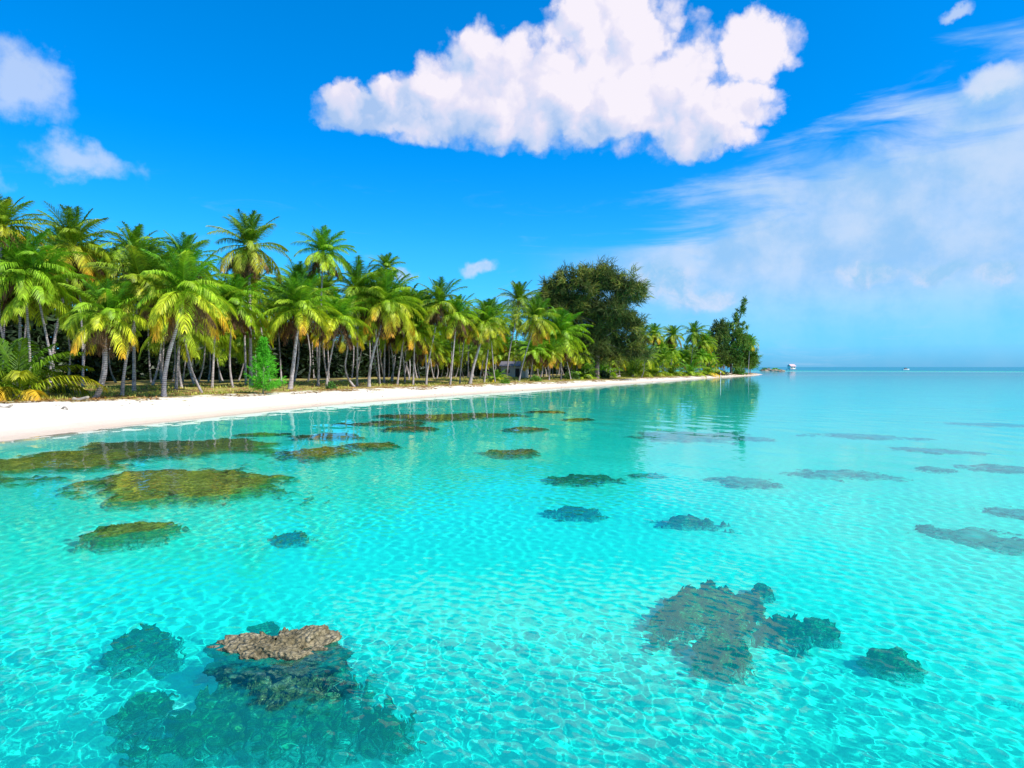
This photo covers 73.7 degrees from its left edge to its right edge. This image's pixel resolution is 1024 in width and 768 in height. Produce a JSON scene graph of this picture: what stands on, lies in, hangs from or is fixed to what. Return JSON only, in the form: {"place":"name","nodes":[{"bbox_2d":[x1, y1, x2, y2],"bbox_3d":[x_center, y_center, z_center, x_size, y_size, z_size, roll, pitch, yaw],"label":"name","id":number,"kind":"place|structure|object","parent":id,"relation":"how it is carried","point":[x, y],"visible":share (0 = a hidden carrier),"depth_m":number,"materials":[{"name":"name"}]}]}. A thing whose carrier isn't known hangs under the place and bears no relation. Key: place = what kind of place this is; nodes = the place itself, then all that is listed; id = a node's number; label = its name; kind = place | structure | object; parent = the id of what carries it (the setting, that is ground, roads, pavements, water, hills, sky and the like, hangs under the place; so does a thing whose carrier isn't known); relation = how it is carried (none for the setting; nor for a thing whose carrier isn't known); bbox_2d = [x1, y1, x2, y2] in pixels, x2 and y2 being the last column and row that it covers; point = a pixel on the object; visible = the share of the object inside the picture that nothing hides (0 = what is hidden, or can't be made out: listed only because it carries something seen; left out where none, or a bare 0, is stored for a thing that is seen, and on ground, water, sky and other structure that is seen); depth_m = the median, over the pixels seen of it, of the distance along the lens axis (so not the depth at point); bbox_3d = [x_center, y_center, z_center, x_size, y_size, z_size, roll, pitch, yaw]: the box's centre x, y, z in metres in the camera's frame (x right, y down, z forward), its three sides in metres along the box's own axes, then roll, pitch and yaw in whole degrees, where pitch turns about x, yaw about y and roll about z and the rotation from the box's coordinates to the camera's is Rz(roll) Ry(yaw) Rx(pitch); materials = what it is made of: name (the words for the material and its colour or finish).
{"place":"outdoors","nodes":[
{"label":"outdoors","id":0,"kind":"place"},
{"bbox_2d":[0,371,762,440],"bbox_3d":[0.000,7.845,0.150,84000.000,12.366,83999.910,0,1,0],"label":"ground","id":1,"kind":"structure","parent":0,"point":[20,420],"depth_m":56.14,"materials":[{"name":"white sand"}]},
{"bbox_2d":[0,194,56,311],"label":"palm tree","id":2,"kind":"object","parent":1,"relation":"on","point":[7,223],"visible":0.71,"depth_m":53.48,"materials":[{"name":"green plant"}]},
{"bbox_2d":[0,249,67,370],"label":"palm tree","id":3,"kind":"object","parent":1,"relation":"on","point":[4,273],"visible":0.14,"depth_m":54.12,"materials":[{"name":"green plant"}]},
{"bbox_2d":[0,228,88,386],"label":"palm tree","id":4,"kind":"object","parent":1,"relation":"on","point":[21,280],"visible":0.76,"depth_m":52.90,"materials":[{"name":"green plant"}]},
{"bbox_2d":[0,245,94,384],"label":"palm tree","id":5,"kind":"object","parent":1,"relation":"on","point":[15,304],"visible":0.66,"depth_m":53.64,"materials":[{"name":"green plant"}]},
{"bbox_2d":[0,337,107,401],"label":"young palm","id":6,"kind":"object","parent":1,"relation":"on","point":[17,377],"visible":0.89,"depth_m":49.61,"materials":[{"name":"green plant"}]},
{"bbox_2d":[31,228,100,381],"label":"palm tree","id":7,"kind":"object","parent":1,"relation":"on","point":[59,278],"visible":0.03,"depth_m":79.27,"materials":[{"name":"green plant"}]},
{"bbox_2d":[21,202,124,388],"bbox_3d":[-39.240,-7.598,60.526,8.129,16.590,7.890,1,2,42],"label":"palm tree","id":8,"kind":"object","parent":1,"relation":"on","point":[72,230],"visible":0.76,"depth_m":60.12,"materials":[{"name":"green plant"}]},
{"bbox_2d":[44,238,113,385],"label":"palm tree","id":9,"kind":"object","parent":1,"relation":"on","point":[82,286],"visible":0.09,"depth_m":69.36,"materials":[{"name":"green plant"}]},
{"bbox_2d":[71,239,124,379],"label":"palm tree","id":10,"kind":"object","parent":1,"relation":"on","point":[111,278],"visible":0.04,"depth_m":74.80,"materials":[{"name":"green plant"}]},
{"bbox_2d":[71,301,131,382],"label":"palm tree","id":11,"kind":"object","parent":1,"relation":"on","point":[79,326],"visible":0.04,"depth_m":81.73,"materials":[{"name":"green plant"}]},
{"bbox_2d":[71,310,142,381],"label":"palm tree","id":12,"kind":"object","parent":1,"relation":"on","point":[138,333],"visible":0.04,"depth_m":89.98,"materials":[{"name":"green plant"}]},
{"bbox_2d":[57,273,163,397],"bbox_3d":[-30.940,-3.334,52.032,7.649,9.651,7.659,0,1,0],"label":"palm tree","id":13,"kind":"object","parent":1,"relation":"on","point":[110,315],"visible":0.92,"depth_m":51.34,"materials":[{"name":"green plant"}]},
{"bbox_2d":[85,221,173,390],"bbox_3d":[-34.801,-6.929,63.035,7.400,15.616,7.328,0,1,0],"label":"palm tree","id":14,"kind":"object","parent":1,"relation":"on","point":[134,236],"visible":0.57,"depth_m":62.01,"materials":[{"name":"green plant"}]},
{"bbox_2d":[80,240,197,395],"bbox_3d":[-29.463,-5.142,54.258,8.390,12.797,8.212,0,1,0],"label":"palm tree","id":15,"kind":"object","parent":1,"relation":"on","point":[139,264],"visible":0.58,"depth_m":53.32,"materials":[{"name":"green plant"}]},
{"bbox_2d":[120,242,162,381],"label":"palm tree","id":16,"kind":"object","parent":1,"relation":"on","point":[150,377],"visible":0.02,"depth_m":93.56,"materials":[{"name":"green plant"}]},
{"bbox_2d":[129,283,228,392],"bbox_3d":[-30.534,-4.175,62.381,8.387,10.528,8.934,-1,2,-32],"label":"palm tree","id":17,"kind":"object","parent":1,"relation":"on","point":[205,339],"visible":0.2,"depth_m":61.81,"materials":[{"name":"green plant"}]},
{"bbox_2d":[141,272,222,386],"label":"palm tree","id":18,"kind":"object","parent":1,"relation":"on","point":[180,382],"visible":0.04,"depth_m":67.72,"materials":[{"name":"green plant"}]},
{"bbox_2d":[120,244,245,396],"bbox_3d":[-25.964,-4.835,53.941,8.701,12.278,9.157,0,1,0],"label":"palm tree","id":19,"kind":"object","parent":1,"relation":"on","point":[185,277],"visible":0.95,"depth_m":53.39,"materials":[{"name":"green plant"}]},
{"bbox_2d":[145,230,222,388],"bbox_3d":[-31.497,-6.992,65.345,7.381,15.502,7.286,-1,2,-28],"label":"palm tree","id":20,"kind":"object","parent":1,"relation":"on","point":[188,241],"visible":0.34,"depth_m":64.69,"materials":[{"name":"green plant"}]},
{"bbox_2d":[176,322,242,382],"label":"palm tree","id":21,"kind":"object","parent":1,"relation":"on","point":[219,345],"visible":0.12,"depth_m":84.61,"materials":[{"name":"green plant"}]},
{"bbox_2d":[188,279,249,387],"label":"palm tree","id":22,"kind":"object","parent":1,"relation":"on","point":[223,333],"visible":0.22,"depth_m":70.12,"materials":[{"name":"green plant"}]},
{"bbox_2d":[195,326,255,381],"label":"palm tree","id":23,"kind":"object","parent":1,"relation":"on","point":[239,355],"visible":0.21,"depth_m":90.40,"materials":[{"name":"green plant"}]},
{"bbox_2d":[199,273,276,387],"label":"palm tree","id":24,"kind":"object","parent":1,"relation":"on","point":[234,299],"visible":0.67,"depth_m":71.02,"materials":[{"name":"green plant"}]},
{"bbox_2d":[213,263,271,384],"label":"palm tree","id":25,"kind":"object","parent":1,"relation":"on","point":[245,364],"visible":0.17,"depth_m":78.67,"materials":[{"name":"green plant"}]},
{"bbox_2d":[221,317,272,377],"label":"palm tree","id":26,"kind":"object","parent":1,"relation":"on","point":[239,342],"visible":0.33,"depth_m":90.61,"materials":[{"name":"green plant"}]},
{"bbox_2d":[206,209,290,385],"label":"palm tree","id":27,"kind":"object","parent":1,"relation":"on","point":[249,257],"visible":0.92,"depth_m":75.08,"materials":[{"name":"green plant"}]},
{"bbox_2d":[241,265,283,379],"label":"palm tree","id":28,"kind":"object","parent":1,"relation":"on","point":[254,301],"visible":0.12,"depth_m":91.30,"materials":[{"name":"green plant"}]},
{"bbox_2d":[243,336,288,393],"bbox_3d":[-23.155,-1.756,63.975,4.404,5.558,4.054,0,1,0],"label":"ironwood sapling","id":29,"kind":"object","parent":1,"relation":"on","point":[263,351],"visible":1,"depth_m":63.53,"materials":[{"name":"green plant"}]},
{"bbox_2d":[245,277,287,380],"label":"palm tree","id":30,"kind":"object","parent":1,"relation":"on","point":[268,307],"visible":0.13,"depth_m":93.25,"materials":[{"name":"green plant"}]},
{"bbox_2d":[259,259,335,381],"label":"palm tree","id":31,"kind":"object","parent":1,"relation":"on","point":[300,268],"visible":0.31,"depth_m":85.28,"materials":[{"name":"green plant"}]},
{"bbox_2d":[255,271,344,388],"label":"palm tree","id":32,"kind":"object","parent":1,"relation":"on","point":[299,320],"visible":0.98,"depth_m":73.21,"materials":[{"name":"green plant"}]},
{"bbox_2d":[271,261,333,380],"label":"palm tree","id":33,"kind":"object","parent":1,"relation":"on","point":[315,288],"visible":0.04,"depth_m":95.21,"materials":[{"name":"green plant"}]},
{"bbox_2d":[299,312,331,380],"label":"palm tree","id":34,"kind":"object","parent":1,"relation":"on","point":[310,341],"visible":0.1,"depth_m":97.37,"materials":[{"name":"green plant"}]},
{"bbox_2d":[0,301,647,381],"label":"undergrowth","id":35,"kind":"object","parent":1,"relation":"on","point":[94,362],"visible":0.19,"depth_m":117.83,"materials":[{"name":"green plant"}]},
{"bbox_2d":[291,225,356,385],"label":"palm tree","id":36,"kind":"object","parent":1,"relation":"on","point":[324,259],"visible":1,"depth_m":81.15,"materials":[{"name":"green plant"}]},
{"bbox_2d":[313,271,344,378],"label":"palm tree","id":37,"kind":"object","parent":1,"relation":"on","point":[326,285],"visible":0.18,"depth_m":124.82,"materials":[{"name":"green plant"}]},
{"bbox_2d":[308,290,373,386],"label":"palm tree","id":38,"kind":"object","parent":1,"relation":"on","point":[339,322],"visible":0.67,"depth_m":79.86,"materials":[{"name":"green plant"}]},
{"bbox_2d":[328,315,369,386],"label":"palm tree","id":39,"kind":"object","parent":1,"relation":"on","point":[354,342],"visible":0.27,"depth_m":84.26,"materials":[{"name":"green plant"}]},
{"bbox_2d":[319,255,400,385],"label":"palm tree","id":40,"kind":"object","parent":1,"relation":"on","point":[357,278],"visible":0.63,"depth_m":83.81,"materials":[{"name":"green plant"}]},
{"bbox_2d":[343,280,402,383],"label":"palm tree","id":41,"kind":"object","parent":1,"relation":"on","point":[359,327],"visible":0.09,"depth_m":89.54,"materials":[{"name":"green plant"}]},
{"bbox_2d":[356,295,399,380],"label":"palm tree","id":42,"kind":"object","parent":1,"relation":"on","point":[368,338],"visible":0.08,"depth_m":100.31,"materials":[{"name":"green plant"}]},
{"bbox_2d":[1,372,757,403],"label":"grass","id":43,"kind":"structure","parent":1,"relation":"on","point":[232,391],"depth_m":72.84,"materials":[{"name":"green plant"}]},
{"bbox_2d":[366,252,405,382],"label":"palm tree","id":44,"kind":"object","parent":1,"relation":"on","point":[386,262],"visible":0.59,"depth_m":95.42,"materials":[{"name":"green plant"}]},
{"bbox_2d":[348,267,427,386],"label":"palm tree","id":45,"kind":"object","parent":1,"relation":"on","point":[390,311],"visible":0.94,"depth_m":83.73,"materials":[{"name":"green plant"}]},
{"bbox_2d":[366,329,422,382],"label":"palm tree","id":46,"kind":"object","parent":1,"relation":"on","point":[395,341],"visible":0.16,"depth_m":96.77,"materials":[{"name":"green plant"}]},
{"bbox_2d":[386,283,439,384],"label":"palm tree","id":47,"kind":"object","parent":1,"relation":"on","point":[406,293],"visible":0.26,"depth_m":93.07,"materials":[{"name":"green plant"}]},
{"bbox_2d":[391,307,441,384],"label":"palm tree","id":48,"kind":"object","parent":1,"relation":"on","point":[421,341],"visible":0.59,"depth_m":93.72,"materials":[{"name":"green plant"}]},
{"bbox_2d":[403,328,449,364],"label":"palm tree","id":49,"kind":"object","parent":1,"relation":"on","point":[421,354],"visible":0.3,"depth_m":102.32,"materials":[{"name":"green plant"}]},
{"bbox_2d":[417,335,450,378],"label":"palm tree","id":50,"kind":"object","parent":1,"relation":"on","point":[440,357],"visible":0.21,"depth_m":122.40,"materials":[{"name":"green plant"}]},
{"bbox_2d":[414,290,454,375],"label":"palm tree","id":51,"kind":"object","parent":1,"relation":"on","point":[442,329],"visible":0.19,"depth_m":97.41,"materials":[{"name":"green plant"}]},
{"bbox_2d":[412,276,472,384],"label":"palm tree","id":52,"kind":"object","parent":1,"relation":"on","point":[441,293],"visible":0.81,"depth_m":94.13,"materials":[{"name":"green plant"}]},
{"bbox_2d":[431,343,460,376],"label":"palm tree","id":53,"kind":"object","parent":1,"relation":"on","point":[447,360],"visible":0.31,"depth_m":155.48,"materials":[{"name":"green plant"}]},
{"bbox_2d":[443,342,469,376],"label":"palm tree","id":54,"kind":"object","parent":1,"relation":"on","point":[455,362],"visible":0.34,"depth_m":159.97,"materials":[{"name":"green plant"}]},
{"bbox_2d":[437,293,485,384],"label":"palm tree","id":55,"kind":"object","parent":1,"relation":"on","point":[454,325],"visible":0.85,"depth_m":95.58,"materials":[{"name":"green plant"}]},
{"bbox_2d":[445,305,478,383],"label":"palm tree","id":56,"kind":"object","parent":1,"relation":"on","point":[460,336],"visible":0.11,"depth_m":103.96,"materials":[{"name":"green plant"}]},
{"bbox_2d":[458,344,481,377],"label":"palm tree","id":57,"kind":"object","parent":1,"relation":"on","point":[471,355],"visible":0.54,"depth_m":153.43,"materials":[{"name":"green plant"}]},
{"bbox_2d":[468,341,500,377],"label":"palm tree","id":58,"kind":"object","parent":1,"relation":"on","point":[482,354],"visible":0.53,"depth_m":125.11,"materials":[{"name":"green plant"}]},
{"bbox_2d":[456,297,513,383],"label":"palm tree","id":59,"kind":"object","parent":1,"relation":"on","point":[486,319],"visible":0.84,"depth_m":100.31,"materials":[{"name":"green plant"}]},
{"bbox_2d":[472,324,504,381],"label":"palm tree","id":60,"kind":"object","parent":1,"relation":"on","point":[493,343],"visible":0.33,"depth_m":112.67,"materials":[{"name":"green plant"}]},
{"bbox_2d":[473,297,515,382],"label":"palm tree","id":61,"kind":"object","parent":1,"relation":"on","point":[499,316],"visible":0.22,"depth_m":110.89,"materials":[{"name":"green plant"}]},
{"bbox_2d":[487,343,505,368],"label":"palm tree","id":62,"kind":"object","parent":1,"relation":"on","point":[495,359],"visible":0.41,"depth_m":162.06,"materials":[{"name":"green plant"}]},
{"bbox_2d":[483,369,511,381],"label":"young palm","id":63,"kind":"object","parent":1,"relation":"on","point":[498,376],"visible":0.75,"depth_m":116.08,"materials":[{"name":"green plant"}]},
{"bbox_2d":[498,342,519,366],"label":"palm tree","id":64,"kind":"object","parent":1,"relation":"on","point":[506,354],"visible":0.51,"depth_m":162.69,"materials":[{"name":"green plant"}]},
{"bbox_2d":[503,309,525,342],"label":"palm tree","id":65,"kind":"object","parent":1,"relation":"on","point":[519,323],"visible":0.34,"depth_m":187.01,"materials":[{"name":"green plant"}]},
{"bbox_2d":[499,361,530,377],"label":"beach hut","id":66,"kind":"object","parent":1,"relation":"on","point":[513,371],"visible":0.63,"depth_m":143.33,"materials":[{"name":"wood"}]},
{"bbox_2d":[497,280,546,377],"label":"palm tree","id":67,"kind":"object","parent":1,"relation":"on","point":[519,289],"visible":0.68,"depth_m":136.07,"materials":[{"name":"green plant"}]},
{"bbox_2d":[512,335,547,375],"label":"palm tree","id":68,"kind":"object","parent":1,"relation":"on","point":[527,367],"visible":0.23,"depth_m":136.78,"materials":[{"name":"green plant"}]},
{"bbox_2d":[514,335,553,378],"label":"palm tree","id":69,"kind":"object","parent":1,"relation":"on","point":[536,358],"visible":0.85,"depth_m":128.57,"materials":[{"name":"green plant"}]},
{"bbox_2d":[509,293,561,380],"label":"palm tree","id":70,"kind":"object","parent":1,"relation":"on","point":[536,325],"visible":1,"depth_m":119.92,"materials":[{"name":"green plant"}]},
{"bbox_2d":[536,337,568,379],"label":"palm tree","id":71,"kind":"object","parent":1,"relation":"on","point":[554,360],"visible":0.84,"depth_m":130.76,"materials":[{"name":"green plant"}]},
{"bbox_2d":[538,306,593,379],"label":"palm tree","id":72,"kind":"object","parent":1,"relation":"on","point":[562,322],"visible":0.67,"depth_m":136.48,"materials":[{"name":"green plant"}]},
{"bbox_2d":[557,339,578,378],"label":"palm tree","id":73,"kind":"object","parent":1,"relation":"on","point":[565,356],"visible":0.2,"depth_m":142.00,"materials":[{"name":"green plant"}]},
{"bbox_2d":[563,370,580,379],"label":"shrub","id":74,"kind":"object","parent":1,"relation":"on","point":[573,375],"visible":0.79,"depth_m":143.70,"materials":[{"name":"green plant"}]},
{"bbox_2d":[563,337,593,371],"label":"palm tree","id":75,"kind":"object","parent":1,"relation":"on","point":[582,360],"visible":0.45,"depth_m":146.63,"materials":[{"name":"green plant"}]},
{"bbox_2d":[568,360,599,378],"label":"young palm","id":76,"kind":"object","parent":1,"relation":"on","point":[586,364],"visible":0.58,"depth_m":147.14,"materials":[{"name":"green plant"}]},
{"bbox_2d":[578,364,594,378],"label":"shrub","id":77,"kind":"object","parent":1,"relation":"on","point":[586,372],"visible":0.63,"depth_m":147.43,"materials":[{"name":"green plant"}]},
{"bbox_2d":[531,255,659,378],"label":"ironwood tree","id":78,"kind":"object","parent":1,"relation":"on","point":[588,283],"visible":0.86,"depth_m":148.13,"materials":[{"name":"green plant"}]},
{"bbox_2d":[589,357,622,378],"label":"young palm","id":79,"kind":"object","parent":1,"relation":"on","point":[607,367],"visible":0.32,"depth_m":159.31,"materials":[{"name":"green plant"}]},
{"bbox_2d":[611,359,658,376],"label":"bush","id":80,"kind":"object","parent":1,"relation":"on","point":[631,371],"visible":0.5,"depth_m":182.44,"materials":[{"name":"green plant"}]},
{"bbox_2d":[632,344,661,377],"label":"palm tree","id":81,"kind":"object","parent":1,"relation":"on","point":[649,366],"visible":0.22,"depth_m":176.58,"materials":[{"name":"green plant"}]},
{"bbox_2d":[639,324,657,345],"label":"palm tree","id":82,"kind":"object","parent":1,"relation":"on","point":[649,336],"visible":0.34,"depth_m":195.96,"materials":[{"name":"green plant"}]},
{"bbox_2d":[637,357,672,376],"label":"young palm","id":83,"kind":"object","parent":1,"relation":"on","point":[661,372],"visible":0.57,"depth_m":195.88,"materials":[{"name":"green plant"}]},
{"bbox_2d":[647,323,667,357],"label":"palm tree","id":84,"kind":"object","parent":1,"relation":"on","point":[658,333],"visible":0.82,"depth_m":197.24,"materials":[{"name":"green plant"}]},
{"bbox_2d":[654,348,676,367],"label":"palm tree","id":85,"kind":"object","parent":1,"relation":"on","point":[663,353],"visible":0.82,"depth_m":199.30,"materials":[{"name":"green plant"}]},
{"bbox_2d":[662,343,683,375],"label":"palm tree","id":86,"kind":"object","parent":1,"relation":"on","point":[674,350],"visible":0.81,"depth_m":210.22,"materials":[{"name":"green plant"}]},
{"bbox_2d":[660,325,686,366],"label":"palm tree","id":87,"kind":"object","parent":1,"relation":"on","point":[672,335],"visible":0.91,"depth_m":211.64,"materials":[{"name":"green plant"}]},
{"bbox_2d":[660,358,686,375],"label":"young palm","id":88,"kind":"object","parent":1,"relation":"on","point":[671,371],"visible":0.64,"depth_m":206.66,"materials":[{"name":"green plant"}]},
{"bbox_2d":[676,351,691,365],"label":"palm tree","id":89,"kind":"object","parent":1,"relation":"on","point":[683,356],"visible":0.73,"depth_m":229.97,"materials":[{"name":"green plant"}]},
{"bbox_2d":[678,359,707,377],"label":"young palm","id":90,"kind":"object","parent":1,"relation":"on","point":[690,370],"visible":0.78,"depth_m":212.71,"materials":[{"name":"green plant"}]},
{"bbox_2d":[680,321,709,362],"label":"palm tree","id":91,"kind":"object","parent":1,"relation":"on","point":[694,336],"visible":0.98,"depth_m":228.54,"materials":[{"name":"green plant"}]},
{"bbox_2d":[692,348,714,370],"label":"palm tree","id":92,"kind":"object","parent":1,"relation":"on","point":[700,358],"visible":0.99,"depth_m":224.90,"materials":[{"name":"green plant"}]},
{"bbox_2d":[692,331,716,371],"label":"palm tree","id":93,"kind":"object","parent":1,"relation":"on","point":[706,345],"visible":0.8,"depth_m":229.01,"materials":[{"name":"green plant"}]},
{"bbox_2d":[696,361,724,377],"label":"young palm","id":94,"kind":"object","parent":1,"relation":"on","point":[707,369],"visible":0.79,"depth_m":228.22,"materials":[{"name":"green plant"}]},
{"bbox_2d":[706,317,730,369],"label":"ironwood tree","id":95,"kind":"object","parent":1,"relation":"on","point":[720,329],"visible":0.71,"depth_m":253.53,"materials":[{"name":"green plant"}]},
{"bbox_2d":[719,296,756,373],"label":"ironwood tree","id":96,"kind":"object","parent":1,"relation":"on","point":[736,344],"visible":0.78,"depth_m":260.48,"materials":[{"name":"green plant"}]},
{"bbox_2d":[726,331,763,373],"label":"ironwood tree","id":97,"kind":"object","parent":1,"relation":"on","point":[752,357],"visible":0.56,"depth_m":283.09,"materials":[{"name":"green plant"}]},
{"bbox_2d":[0,367,1023,767],"bbox_3d":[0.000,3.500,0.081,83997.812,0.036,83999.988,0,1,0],"label":"lagoon water","id":98,"kind":"structure","parent":0,"point":[808,567],"depth_m":11.25,"materials":[{"name":"teal liquid"}]},
{"bbox_2d":[207,624,341,660],"bbox_3d":[-2.911,3.819,8.580,1.823,1.359,1.365,1,2,26],"label":"reef rock","id":99,"kind":"object","parent":98,"relation":"in","point":[286,644],"visible":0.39,"depth_m":8.54,"materials":[{"name":"beige stone"}]},
{"bbox_2d":[0,0,1023,366],"label":"sky","id":100,"kind":"structure","parent":0,"point":[852,171],"materials":[{"name":"blue"}]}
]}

